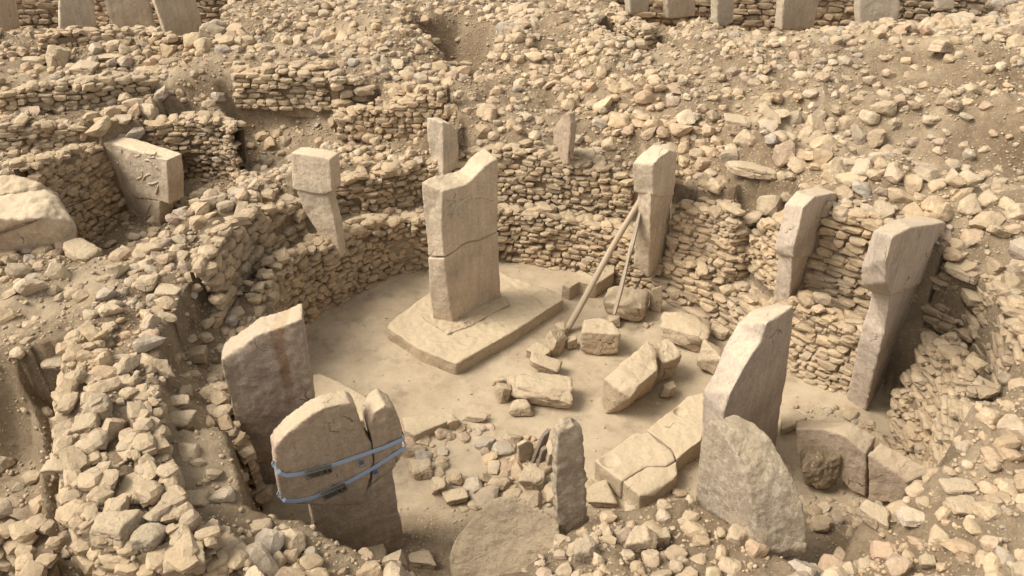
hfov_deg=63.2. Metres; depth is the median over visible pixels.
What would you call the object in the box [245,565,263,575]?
loose stone
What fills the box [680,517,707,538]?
loose stone
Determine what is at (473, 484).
loose stone
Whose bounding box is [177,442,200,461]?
loose stone
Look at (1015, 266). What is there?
loose stone
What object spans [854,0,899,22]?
pillar
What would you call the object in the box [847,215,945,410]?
stone pillar
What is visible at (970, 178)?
loose stone
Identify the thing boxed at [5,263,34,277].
loose stone
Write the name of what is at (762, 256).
stone wall
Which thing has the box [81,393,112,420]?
loose stone
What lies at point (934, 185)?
loose stone
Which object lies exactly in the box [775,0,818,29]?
pillar
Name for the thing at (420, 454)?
loose stone
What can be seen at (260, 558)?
loose stone
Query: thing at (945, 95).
boulder
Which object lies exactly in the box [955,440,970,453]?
loose stone
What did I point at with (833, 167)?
loose stone
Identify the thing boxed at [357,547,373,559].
loose stone
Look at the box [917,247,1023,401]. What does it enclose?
stone wall
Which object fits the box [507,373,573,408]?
stone block
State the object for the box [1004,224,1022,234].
loose stone
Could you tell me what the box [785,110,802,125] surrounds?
loose stone
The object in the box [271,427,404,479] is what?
ratchet strap
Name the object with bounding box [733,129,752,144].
loose stone
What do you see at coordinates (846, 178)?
loose stone
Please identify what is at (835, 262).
stone wall
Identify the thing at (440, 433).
loose stone
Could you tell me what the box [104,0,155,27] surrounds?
pillar
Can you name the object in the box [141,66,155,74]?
loose stone
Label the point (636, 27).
stone wall
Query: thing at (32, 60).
boulder
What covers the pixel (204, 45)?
loose stone
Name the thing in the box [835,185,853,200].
loose stone
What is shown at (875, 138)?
loose stone
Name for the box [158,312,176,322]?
loose stone
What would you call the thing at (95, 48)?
loose stone
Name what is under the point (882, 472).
stone slab
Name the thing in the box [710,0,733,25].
pillar
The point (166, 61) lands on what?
loose stone
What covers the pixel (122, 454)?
loose stone
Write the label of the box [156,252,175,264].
loose stone
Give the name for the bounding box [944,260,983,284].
boulder
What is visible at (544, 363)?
stone block
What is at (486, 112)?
loose stone
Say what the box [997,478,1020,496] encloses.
loose stone
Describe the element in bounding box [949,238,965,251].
loose stone
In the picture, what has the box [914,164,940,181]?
loose stone
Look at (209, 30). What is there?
loose stone
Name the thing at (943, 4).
pillar
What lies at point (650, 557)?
loose stone
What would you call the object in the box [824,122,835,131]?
loose stone
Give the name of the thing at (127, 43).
loose stone
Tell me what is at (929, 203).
loose stone
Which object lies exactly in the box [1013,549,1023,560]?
loose stone
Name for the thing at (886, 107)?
loose stone
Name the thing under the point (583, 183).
stone wall
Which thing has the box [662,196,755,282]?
stone wall
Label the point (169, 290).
boulder
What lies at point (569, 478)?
stone slab
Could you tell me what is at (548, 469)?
loose stone
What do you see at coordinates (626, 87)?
loose stone
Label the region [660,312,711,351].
stone block
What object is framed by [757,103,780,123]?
loose stone
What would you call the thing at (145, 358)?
loose stone
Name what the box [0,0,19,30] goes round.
pillar
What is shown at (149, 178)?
stone pillar
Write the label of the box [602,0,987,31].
stone wall
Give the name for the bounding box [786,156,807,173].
loose stone
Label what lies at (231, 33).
loose stone
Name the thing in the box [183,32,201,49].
loose stone
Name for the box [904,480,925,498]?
loose stone
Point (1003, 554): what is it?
loose stone
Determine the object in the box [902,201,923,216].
loose stone
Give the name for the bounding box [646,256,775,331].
stone wall
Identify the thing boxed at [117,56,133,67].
loose stone
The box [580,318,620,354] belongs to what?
stone block
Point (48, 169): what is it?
stone wall
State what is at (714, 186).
loose stone
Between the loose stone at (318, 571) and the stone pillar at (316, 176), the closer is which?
the loose stone at (318, 571)
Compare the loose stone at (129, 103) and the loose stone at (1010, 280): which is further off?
the loose stone at (129, 103)
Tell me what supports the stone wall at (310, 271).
on the ground
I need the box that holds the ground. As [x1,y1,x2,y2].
[0,0,1023,575]
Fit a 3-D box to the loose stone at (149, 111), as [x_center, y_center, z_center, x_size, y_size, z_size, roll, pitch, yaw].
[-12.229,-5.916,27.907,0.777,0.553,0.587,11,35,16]
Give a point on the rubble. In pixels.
(510, 20)
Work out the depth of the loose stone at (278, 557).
13.99 m
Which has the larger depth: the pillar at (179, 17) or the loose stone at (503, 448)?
the pillar at (179, 17)
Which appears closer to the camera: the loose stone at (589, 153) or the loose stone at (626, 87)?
the loose stone at (589, 153)
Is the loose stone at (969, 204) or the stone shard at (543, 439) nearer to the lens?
the stone shard at (543, 439)
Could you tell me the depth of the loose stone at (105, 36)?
31.09 m
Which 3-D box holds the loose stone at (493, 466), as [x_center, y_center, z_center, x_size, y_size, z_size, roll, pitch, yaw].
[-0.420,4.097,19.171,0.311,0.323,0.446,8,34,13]
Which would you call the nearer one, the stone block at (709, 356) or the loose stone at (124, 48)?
the stone block at (709, 356)
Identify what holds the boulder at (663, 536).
on the ground
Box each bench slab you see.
[313,374,365,426]
[402,414,453,440]
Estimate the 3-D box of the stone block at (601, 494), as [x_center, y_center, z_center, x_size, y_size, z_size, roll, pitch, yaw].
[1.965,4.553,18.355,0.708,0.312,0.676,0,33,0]
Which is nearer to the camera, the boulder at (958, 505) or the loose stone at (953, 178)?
the boulder at (958, 505)
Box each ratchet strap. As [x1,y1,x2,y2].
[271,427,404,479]
[277,441,406,502]
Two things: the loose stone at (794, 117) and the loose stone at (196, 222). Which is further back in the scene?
the loose stone at (794, 117)
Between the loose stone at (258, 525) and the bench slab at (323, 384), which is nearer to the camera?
the loose stone at (258, 525)
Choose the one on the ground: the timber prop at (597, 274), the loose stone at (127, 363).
the loose stone at (127, 363)
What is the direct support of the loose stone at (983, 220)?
on the ground
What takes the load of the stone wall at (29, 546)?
on the ground
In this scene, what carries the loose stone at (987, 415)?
on the ground
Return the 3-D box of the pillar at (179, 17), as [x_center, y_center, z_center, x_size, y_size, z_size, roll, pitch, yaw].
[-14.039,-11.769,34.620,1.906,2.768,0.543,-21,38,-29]
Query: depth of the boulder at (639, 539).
14.74 m
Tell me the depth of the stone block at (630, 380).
20.50 m
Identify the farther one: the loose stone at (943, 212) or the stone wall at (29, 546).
the loose stone at (943, 212)
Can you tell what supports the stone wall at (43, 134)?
on the ground
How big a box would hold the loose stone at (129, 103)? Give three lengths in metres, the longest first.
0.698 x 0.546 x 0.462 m
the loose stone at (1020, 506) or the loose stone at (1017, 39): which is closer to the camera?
the loose stone at (1020, 506)
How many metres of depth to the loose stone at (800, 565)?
14.28 m
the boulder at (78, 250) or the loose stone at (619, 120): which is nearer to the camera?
the boulder at (78, 250)
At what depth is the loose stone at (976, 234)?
20.17 m
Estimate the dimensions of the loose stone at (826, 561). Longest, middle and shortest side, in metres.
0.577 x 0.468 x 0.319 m
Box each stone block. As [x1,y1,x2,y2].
[408,458,432,479]
[429,476,446,494]
[441,488,468,504]
[464,412,487,422]
[493,376,503,384]
[494,382,511,403]
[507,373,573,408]
[508,399,533,415]
[518,464,544,490]
[526,342,550,357]
[529,351,561,373]
[543,329,565,356]
[554,322,569,334]
[561,265,614,299]
[564,335,577,348]
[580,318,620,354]
[586,480,618,507]
[601,341,657,413]
[603,286,649,321]
[605,314,619,326]
[650,286,661,312]
[651,338,681,383]
[659,381,675,396]
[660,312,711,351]
[697,339,722,374]
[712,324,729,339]
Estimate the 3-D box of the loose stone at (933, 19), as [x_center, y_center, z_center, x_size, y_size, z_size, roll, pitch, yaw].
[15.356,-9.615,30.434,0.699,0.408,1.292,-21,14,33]
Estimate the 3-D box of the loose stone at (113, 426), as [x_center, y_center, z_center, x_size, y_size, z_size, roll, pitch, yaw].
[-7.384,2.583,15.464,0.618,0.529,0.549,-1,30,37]
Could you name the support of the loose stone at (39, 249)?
on the ground
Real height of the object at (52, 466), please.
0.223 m
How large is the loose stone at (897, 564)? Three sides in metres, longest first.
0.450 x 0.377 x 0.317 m
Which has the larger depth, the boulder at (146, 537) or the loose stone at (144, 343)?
the loose stone at (144, 343)
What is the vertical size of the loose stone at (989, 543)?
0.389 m
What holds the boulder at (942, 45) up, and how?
on the ground
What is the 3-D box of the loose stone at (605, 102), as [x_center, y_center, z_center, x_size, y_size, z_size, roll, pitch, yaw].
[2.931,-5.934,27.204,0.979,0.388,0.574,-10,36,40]
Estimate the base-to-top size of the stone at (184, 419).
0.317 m
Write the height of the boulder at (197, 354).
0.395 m
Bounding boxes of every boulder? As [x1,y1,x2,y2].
[0,175,58,196]
[0,189,76,251]
[22,56,45,64]
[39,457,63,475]
[40,355,62,370]
[45,45,71,67]
[63,238,102,262]
[67,59,99,74]
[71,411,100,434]
[89,509,148,548]
[95,53,122,60]
[113,472,160,506]
[130,523,167,552]
[135,274,158,291]
[154,283,181,298]
[161,540,171,548]
[163,541,205,575]
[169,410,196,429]
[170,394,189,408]
[185,345,207,363]
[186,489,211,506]
[262,484,272,505]
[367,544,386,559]
[409,550,436,569]
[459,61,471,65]
[573,535,596,566]
[624,525,657,553]
[656,527,670,547]
[724,113,751,134]
[725,161,776,179]
[855,499,890,533]
[870,540,897,559]
[893,506,924,526]
[919,554,935,568]
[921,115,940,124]
[927,38,952,52]
[935,88,952,104]
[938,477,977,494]
[942,495,975,516]
[943,98,962,111]
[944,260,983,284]
[945,13,975,22]
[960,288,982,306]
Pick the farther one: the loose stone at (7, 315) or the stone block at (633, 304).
the stone block at (633, 304)
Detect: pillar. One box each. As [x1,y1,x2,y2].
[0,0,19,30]
[58,0,95,27]
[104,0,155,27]
[104,137,183,223]
[152,0,201,35]
[291,147,345,258]
[422,149,500,321]
[427,117,458,177]
[625,0,648,14]
[633,144,676,276]
[663,0,694,18]
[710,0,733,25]
[773,187,836,299]
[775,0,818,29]
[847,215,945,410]
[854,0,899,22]
[934,0,954,8]
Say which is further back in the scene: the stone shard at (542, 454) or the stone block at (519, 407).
the stone block at (519, 407)
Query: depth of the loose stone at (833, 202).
21.44 m
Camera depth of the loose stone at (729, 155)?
24.41 m
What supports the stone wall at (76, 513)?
on the ground
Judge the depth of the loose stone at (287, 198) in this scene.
24.13 m
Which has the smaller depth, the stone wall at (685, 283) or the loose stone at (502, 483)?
the loose stone at (502, 483)
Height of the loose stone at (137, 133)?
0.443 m
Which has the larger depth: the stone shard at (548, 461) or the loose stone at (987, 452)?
the stone shard at (548, 461)
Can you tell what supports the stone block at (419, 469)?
on the ground
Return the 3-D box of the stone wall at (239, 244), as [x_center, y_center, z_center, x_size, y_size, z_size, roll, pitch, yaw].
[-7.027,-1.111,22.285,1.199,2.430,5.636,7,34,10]
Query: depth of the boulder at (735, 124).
25.19 m
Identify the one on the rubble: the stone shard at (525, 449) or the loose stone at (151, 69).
the stone shard at (525, 449)
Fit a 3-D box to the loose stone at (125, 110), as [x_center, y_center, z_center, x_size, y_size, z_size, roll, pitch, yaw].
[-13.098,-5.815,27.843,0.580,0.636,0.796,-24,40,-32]
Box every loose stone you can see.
[0,249,17,256]
[0,305,18,324]
[3,109,18,113]
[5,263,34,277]
[13,112,29,126]
[13,278,48,295]
[18,106,41,114]
[31,245,53,256]
[32,260,44,269]
[44,258,70,279]
[46,248,63,255]
[61,545,70,558]
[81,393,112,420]
[83,376,121,392]
[85,115,110,137]
[88,42,102,54]
[88,365,116,378]
[92,351,113,365]
[97,303,123,316]
[101,33,114,40]
[101,417,128,437]
[103,106,121,117]
[105,264,128,278]
[105,338,115,348]
[113,105,128,113]
[114,114,131,124]
[115,38,131,46]
[116,354,139,374]
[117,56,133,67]
[117,373,130,383]
[117,444,133,460]
[118,43,132,53]
[122,98,143,108]
[125,127,144,139]
[132,333,165,352]
[135,242,163,254]
[137,257,152,270]
[138,329,159,336]
[139,103,158,119]
[139,314,161,329]
[140,353,155,364]
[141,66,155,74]
[147,358,174,377]
[153,85,168,101]
[155,237,171,247]
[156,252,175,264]
[158,57,180,65]
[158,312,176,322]
[159,43,178,57]
[171,234,186,243]
[173,250,189,261]
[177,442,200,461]
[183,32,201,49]
[189,214,206,231]
[189,248,198,252]
[190,201,210,214]
[193,38,212,52]
[196,194,225,208]
[199,22,224,38]
[208,486,235,502]
[209,19,227,28]
[212,38,217,45]
[216,200,235,211]
[218,536,246,555]
[223,30,237,36]
[224,23,246,33]
[230,188,246,196]
[240,541,278,575]
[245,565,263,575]
[249,518,272,534]
[254,528,284,555]
[272,551,286,565]
[274,566,305,575]
[277,193,294,204]
[280,528,305,556]
[299,553,323,569]
[304,567,328,575]
[356,560,382,575]
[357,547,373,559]
[402,445,426,457]
[415,450,432,459]
[417,434,430,445]
[432,63,448,71]
[434,427,450,439]
[462,476,483,493]
[470,485,498,509]
[474,438,495,450]
[476,103,498,122]
[487,460,500,474]
[487,475,512,490]
[492,440,514,456]
[502,433,522,446]
[510,461,523,480]
[520,489,541,508]
[536,456,552,473]
[561,97,576,110]
[580,572,592,575]
[582,148,595,159]
[585,110,597,117]
[592,96,612,113]
[601,137,617,150]
[608,113,629,127]
[616,526,631,541]
[620,82,634,92]
[641,548,660,567]
[650,569,671,575]
[664,544,687,559]
[667,122,692,136]
[676,109,695,124]
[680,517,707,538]
[692,534,710,546]
[693,157,711,170]
[699,145,718,157]
[706,178,723,194]
[720,149,739,167]
[727,523,747,545]
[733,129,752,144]
[742,211,763,223]
[745,538,768,558]
[756,195,783,217]
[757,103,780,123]
[759,119,777,132]
[772,140,794,167]
[774,129,786,143]
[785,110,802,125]
[786,132,797,145]
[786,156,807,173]
[788,558,823,575]
[799,125,819,134]
[805,113,825,130]
[809,515,830,532]
[810,134,832,150]
[813,147,832,164]
[817,554,843,570]
[820,201,831,217]
[822,156,844,182]
[823,565,847,575]
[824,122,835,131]
[830,200,838,209]
[832,546,845,559]
[835,172,867,187]
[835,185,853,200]
[841,561,857,575]
[850,124,866,144]
[851,158,873,177]
[852,179,871,198]
[856,558,872,569]
[859,109,880,124]
[866,129,885,148]
[868,100,896,116]
[871,432,889,448]
[872,200,894,219]
[883,162,903,183]
[884,553,913,575]
[886,187,917,203]
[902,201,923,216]
[903,174,922,192]
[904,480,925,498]
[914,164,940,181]
[916,496,928,508]
[919,26,934,34]
[921,195,942,211]
[923,16,939,24]
[927,178,945,192]
[927,525,951,549]
[930,203,953,221]
[938,16,953,25]
[939,229,951,240]
[944,168,965,187]
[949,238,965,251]
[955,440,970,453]
[957,193,981,215]
[959,169,981,187]
[960,228,983,241]
[968,210,1005,229]
[969,501,1001,521]
[975,406,1003,424]
[975,550,987,566]
[977,481,999,494]
[978,189,999,207]
[979,446,1004,462]
[979,535,1001,553]
[982,552,1000,573]
[984,570,1003,575]
[986,225,1011,237]
[986,257,1005,275]
[992,435,1020,450]
[993,17,1023,35]
[994,491,1011,501]
[995,545,1016,564]
[997,414,1023,439]
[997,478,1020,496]
[1001,272,1021,288]
[1004,203,1023,219]
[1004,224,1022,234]
[1006,33,1023,46]
[1007,259,1023,275]
[1008,236,1023,259]
[1013,472,1023,492]
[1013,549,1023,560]
[1016,503,1023,511]
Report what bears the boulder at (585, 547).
on the ground
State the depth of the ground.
22.11 m
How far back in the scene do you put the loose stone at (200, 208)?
22.03 m
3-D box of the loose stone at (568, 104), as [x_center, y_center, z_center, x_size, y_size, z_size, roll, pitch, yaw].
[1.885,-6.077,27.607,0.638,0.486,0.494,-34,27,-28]
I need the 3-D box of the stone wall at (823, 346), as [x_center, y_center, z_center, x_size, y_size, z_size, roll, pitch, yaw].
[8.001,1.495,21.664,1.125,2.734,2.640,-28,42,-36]
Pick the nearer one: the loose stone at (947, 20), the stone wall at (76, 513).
the stone wall at (76, 513)
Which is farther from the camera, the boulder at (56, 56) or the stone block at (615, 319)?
the boulder at (56, 56)
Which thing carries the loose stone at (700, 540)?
on the ground
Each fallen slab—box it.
[449,493,560,575]
[594,393,703,507]
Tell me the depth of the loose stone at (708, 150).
25.08 m
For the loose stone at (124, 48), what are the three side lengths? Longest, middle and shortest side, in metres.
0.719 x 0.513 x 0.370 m
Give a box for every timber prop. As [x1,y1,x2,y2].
[566,199,637,330]
[613,212,640,314]
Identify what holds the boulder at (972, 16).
on the ground
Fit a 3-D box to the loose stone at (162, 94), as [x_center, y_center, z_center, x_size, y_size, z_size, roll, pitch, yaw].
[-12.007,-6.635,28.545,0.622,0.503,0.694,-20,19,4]
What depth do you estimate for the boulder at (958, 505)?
14.41 m
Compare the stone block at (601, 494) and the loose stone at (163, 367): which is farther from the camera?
the stone block at (601, 494)
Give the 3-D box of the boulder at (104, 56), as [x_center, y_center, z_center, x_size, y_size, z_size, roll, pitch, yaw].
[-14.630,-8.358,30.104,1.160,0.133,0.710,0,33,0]
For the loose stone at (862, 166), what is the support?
on the ground
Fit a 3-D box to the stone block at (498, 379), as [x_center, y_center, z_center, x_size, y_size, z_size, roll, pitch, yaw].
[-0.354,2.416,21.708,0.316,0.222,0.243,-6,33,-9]
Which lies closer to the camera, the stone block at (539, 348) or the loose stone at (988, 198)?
the loose stone at (988, 198)
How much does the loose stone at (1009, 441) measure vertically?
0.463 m
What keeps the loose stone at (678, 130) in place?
on the ground
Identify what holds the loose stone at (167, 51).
on the stone wall at (72, 37)
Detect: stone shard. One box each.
[517,439,533,461]
[531,428,549,462]
[536,445,546,466]
[545,449,551,465]
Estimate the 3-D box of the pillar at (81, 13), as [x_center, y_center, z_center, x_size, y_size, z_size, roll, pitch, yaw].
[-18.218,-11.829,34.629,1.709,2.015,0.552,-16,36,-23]
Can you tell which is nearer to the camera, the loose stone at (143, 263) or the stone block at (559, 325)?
the loose stone at (143, 263)
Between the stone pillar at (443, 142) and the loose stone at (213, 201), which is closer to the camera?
the loose stone at (213, 201)
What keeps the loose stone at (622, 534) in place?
on the ground
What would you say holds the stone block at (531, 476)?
on the ground
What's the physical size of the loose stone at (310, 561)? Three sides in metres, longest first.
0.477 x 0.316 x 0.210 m
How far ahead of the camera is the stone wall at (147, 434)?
14.13 m
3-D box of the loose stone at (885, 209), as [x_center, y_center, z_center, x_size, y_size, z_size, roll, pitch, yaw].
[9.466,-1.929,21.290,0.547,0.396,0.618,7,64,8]
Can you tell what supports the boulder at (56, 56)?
on the ground
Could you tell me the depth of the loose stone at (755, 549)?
14.57 m
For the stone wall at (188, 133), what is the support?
on the ground
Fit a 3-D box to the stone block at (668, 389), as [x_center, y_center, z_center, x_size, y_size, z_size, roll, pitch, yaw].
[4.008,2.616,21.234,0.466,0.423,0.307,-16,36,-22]
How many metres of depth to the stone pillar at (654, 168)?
23.35 m
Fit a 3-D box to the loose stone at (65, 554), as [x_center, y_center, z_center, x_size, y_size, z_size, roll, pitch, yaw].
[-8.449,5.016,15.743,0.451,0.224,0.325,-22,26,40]
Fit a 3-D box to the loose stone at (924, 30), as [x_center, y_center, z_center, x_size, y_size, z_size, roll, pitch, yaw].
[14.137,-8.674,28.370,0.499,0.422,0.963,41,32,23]
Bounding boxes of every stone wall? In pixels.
[0,70,160,114]
[0,115,87,152]
[0,497,65,575]
[9,143,130,242]
[16,0,242,30]
[34,24,182,54]
[49,323,247,575]
[116,383,229,575]
[143,110,247,166]
[182,141,244,182]
[190,197,309,317]
[199,291,269,510]
[232,60,336,117]
[242,211,428,330]
[327,72,376,133]
[332,78,454,142]
[334,156,439,216]
[415,201,662,293]
[453,138,633,217]
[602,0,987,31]
[612,11,661,48]
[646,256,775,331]
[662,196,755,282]
[746,209,817,297]
[779,290,863,394]
[803,203,943,315]
[883,331,999,467]
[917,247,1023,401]
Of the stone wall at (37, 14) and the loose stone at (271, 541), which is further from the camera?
the stone wall at (37, 14)
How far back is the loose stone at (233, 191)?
23.25 m
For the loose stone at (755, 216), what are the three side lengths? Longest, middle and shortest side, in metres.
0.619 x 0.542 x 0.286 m
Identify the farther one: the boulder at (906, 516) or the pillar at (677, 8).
the pillar at (677, 8)
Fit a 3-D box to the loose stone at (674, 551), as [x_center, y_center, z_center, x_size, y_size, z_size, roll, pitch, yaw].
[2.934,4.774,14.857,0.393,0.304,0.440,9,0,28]
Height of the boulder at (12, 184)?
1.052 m
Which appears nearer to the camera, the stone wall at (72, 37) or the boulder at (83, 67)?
the boulder at (83, 67)
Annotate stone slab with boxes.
[221,304,314,484]
[270,388,403,553]
[551,417,588,535]
[553,111,576,164]
[696,415,806,560]
[702,303,792,445]
[795,420,927,502]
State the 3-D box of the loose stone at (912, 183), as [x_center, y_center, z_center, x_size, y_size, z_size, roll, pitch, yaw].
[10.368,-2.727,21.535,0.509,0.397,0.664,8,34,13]
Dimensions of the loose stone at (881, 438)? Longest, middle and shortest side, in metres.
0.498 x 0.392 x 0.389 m
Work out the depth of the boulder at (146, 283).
19.37 m
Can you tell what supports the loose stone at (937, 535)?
on the ground
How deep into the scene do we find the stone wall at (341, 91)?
28.03 m
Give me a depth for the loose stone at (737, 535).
14.93 m
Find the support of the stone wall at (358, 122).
on the ground
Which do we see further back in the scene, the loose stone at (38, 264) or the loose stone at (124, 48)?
the loose stone at (124, 48)
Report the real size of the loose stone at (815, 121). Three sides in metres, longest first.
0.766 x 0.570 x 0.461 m
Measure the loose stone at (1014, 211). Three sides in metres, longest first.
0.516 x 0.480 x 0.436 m
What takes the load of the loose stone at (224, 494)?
on the ground
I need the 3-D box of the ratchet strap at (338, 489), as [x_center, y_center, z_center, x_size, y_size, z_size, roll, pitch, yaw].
[-3.235,3.462,15.832,2.505,0.668,0.650,-13,35,-19]
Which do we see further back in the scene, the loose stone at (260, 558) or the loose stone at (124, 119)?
the loose stone at (124, 119)
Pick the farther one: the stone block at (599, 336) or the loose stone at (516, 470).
the stone block at (599, 336)
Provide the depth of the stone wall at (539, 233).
26.01 m
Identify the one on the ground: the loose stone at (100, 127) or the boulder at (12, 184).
the loose stone at (100, 127)
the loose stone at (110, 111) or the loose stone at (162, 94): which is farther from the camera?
the loose stone at (162, 94)
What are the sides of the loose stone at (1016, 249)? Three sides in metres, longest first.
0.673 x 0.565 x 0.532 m
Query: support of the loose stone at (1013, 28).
on the ground
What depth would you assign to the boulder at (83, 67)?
28.99 m
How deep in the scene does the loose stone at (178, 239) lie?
21.16 m
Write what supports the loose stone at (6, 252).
on the ground
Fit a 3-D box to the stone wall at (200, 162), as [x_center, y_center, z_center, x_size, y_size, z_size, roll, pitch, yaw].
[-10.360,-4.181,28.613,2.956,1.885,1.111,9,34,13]
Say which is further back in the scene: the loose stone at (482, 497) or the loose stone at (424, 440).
the loose stone at (424, 440)
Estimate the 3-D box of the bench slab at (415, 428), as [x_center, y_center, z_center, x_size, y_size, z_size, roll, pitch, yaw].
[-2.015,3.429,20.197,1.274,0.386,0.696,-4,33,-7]
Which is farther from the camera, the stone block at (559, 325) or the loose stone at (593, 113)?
the loose stone at (593, 113)
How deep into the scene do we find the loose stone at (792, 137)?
24.03 m
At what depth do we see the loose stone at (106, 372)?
16.74 m
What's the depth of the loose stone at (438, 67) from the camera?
29.17 m
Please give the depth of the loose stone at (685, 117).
25.87 m
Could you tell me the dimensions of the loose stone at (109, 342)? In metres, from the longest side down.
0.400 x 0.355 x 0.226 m
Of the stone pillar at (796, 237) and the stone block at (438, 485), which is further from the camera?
the stone pillar at (796, 237)
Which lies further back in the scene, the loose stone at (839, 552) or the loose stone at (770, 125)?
the loose stone at (770, 125)
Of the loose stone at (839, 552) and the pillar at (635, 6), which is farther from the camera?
the pillar at (635, 6)
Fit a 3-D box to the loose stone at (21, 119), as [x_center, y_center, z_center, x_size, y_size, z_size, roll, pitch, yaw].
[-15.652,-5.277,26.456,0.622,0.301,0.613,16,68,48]
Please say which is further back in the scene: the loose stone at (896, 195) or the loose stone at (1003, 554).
the loose stone at (896, 195)
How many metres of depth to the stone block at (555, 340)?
22.59 m
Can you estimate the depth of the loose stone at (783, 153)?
23.33 m
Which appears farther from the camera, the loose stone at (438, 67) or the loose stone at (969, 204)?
the loose stone at (438, 67)
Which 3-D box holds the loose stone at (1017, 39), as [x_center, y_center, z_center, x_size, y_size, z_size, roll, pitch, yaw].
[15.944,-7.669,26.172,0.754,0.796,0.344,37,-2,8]
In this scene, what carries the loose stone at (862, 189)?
on the ground
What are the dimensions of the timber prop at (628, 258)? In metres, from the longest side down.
3.381 x 0.230 x 0.109 m
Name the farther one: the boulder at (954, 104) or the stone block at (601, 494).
the boulder at (954, 104)
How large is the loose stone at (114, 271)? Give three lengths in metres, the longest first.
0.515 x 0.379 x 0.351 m
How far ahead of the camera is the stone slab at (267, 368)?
17.18 m
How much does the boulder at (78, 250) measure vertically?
0.410 m
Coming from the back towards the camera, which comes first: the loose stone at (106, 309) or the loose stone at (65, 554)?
the loose stone at (106, 309)
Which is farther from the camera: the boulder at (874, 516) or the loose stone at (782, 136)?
the loose stone at (782, 136)
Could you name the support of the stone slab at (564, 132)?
on the stone wall at (583, 183)
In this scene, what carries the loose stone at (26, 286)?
on the ground
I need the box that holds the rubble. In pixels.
[0,0,1023,575]
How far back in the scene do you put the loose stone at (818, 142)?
23.36 m
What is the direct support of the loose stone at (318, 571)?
on the ground
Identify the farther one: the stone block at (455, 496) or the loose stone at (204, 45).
the loose stone at (204, 45)
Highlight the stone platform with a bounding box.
[387,272,562,374]
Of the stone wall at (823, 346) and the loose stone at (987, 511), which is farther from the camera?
the stone wall at (823, 346)
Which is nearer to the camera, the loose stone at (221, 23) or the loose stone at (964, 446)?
the loose stone at (964, 446)
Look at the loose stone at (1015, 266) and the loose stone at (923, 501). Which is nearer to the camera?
the loose stone at (923, 501)
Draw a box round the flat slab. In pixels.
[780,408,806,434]
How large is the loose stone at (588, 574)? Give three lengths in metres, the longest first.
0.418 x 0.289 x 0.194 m
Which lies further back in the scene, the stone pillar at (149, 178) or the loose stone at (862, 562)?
the stone pillar at (149, 178)
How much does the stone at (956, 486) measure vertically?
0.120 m
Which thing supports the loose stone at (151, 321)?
on the ground
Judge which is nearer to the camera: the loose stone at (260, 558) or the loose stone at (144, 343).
the loose stone at (260, 558)
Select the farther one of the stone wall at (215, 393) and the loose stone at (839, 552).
the stone wall at (215, 393)
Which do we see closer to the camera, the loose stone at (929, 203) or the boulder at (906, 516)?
the boulder at (906, 516)
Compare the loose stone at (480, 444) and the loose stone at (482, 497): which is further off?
the loose stone at (480, 444)
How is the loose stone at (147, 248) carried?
on the ground
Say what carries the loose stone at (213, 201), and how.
on the ground
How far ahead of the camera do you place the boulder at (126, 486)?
14.23 m
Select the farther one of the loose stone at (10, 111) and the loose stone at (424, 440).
the loose stone at (10, 111)
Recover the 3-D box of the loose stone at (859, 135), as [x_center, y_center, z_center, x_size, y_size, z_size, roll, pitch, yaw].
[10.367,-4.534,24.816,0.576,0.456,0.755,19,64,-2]
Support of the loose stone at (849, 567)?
on the ground
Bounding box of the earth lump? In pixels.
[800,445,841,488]
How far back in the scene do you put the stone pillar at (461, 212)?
22.33 m
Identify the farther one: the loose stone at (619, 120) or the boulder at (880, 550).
the loose stone at (619, 120)
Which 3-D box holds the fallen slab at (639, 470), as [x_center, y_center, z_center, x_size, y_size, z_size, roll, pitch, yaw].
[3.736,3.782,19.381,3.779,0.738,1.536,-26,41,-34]
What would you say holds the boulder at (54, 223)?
on the ground
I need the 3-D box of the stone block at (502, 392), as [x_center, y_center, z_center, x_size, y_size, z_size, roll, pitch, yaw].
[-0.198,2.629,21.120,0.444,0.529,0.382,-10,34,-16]
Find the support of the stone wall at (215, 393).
on the ground
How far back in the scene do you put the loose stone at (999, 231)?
19.79 m
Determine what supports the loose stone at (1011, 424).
on the ground
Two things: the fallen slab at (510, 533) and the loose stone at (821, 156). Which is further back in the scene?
the loose stone at (821, 156)
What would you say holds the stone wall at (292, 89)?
on the ground
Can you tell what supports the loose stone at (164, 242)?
on the ground
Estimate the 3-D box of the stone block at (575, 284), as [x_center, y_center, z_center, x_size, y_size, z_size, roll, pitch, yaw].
[2.372,-0.137,25.385,1.861,0.620,0.925,-6,34,-9]
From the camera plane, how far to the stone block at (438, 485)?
18.45 m
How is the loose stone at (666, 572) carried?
on the ground
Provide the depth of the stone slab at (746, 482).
14.74 m
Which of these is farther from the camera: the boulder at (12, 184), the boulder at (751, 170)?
the boulder at (751, 170)
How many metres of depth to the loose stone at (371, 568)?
14.44 m
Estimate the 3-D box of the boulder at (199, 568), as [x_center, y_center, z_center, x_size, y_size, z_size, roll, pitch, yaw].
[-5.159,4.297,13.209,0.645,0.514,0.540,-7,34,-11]
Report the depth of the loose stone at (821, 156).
22.66 m
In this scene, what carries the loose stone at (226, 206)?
on the ground

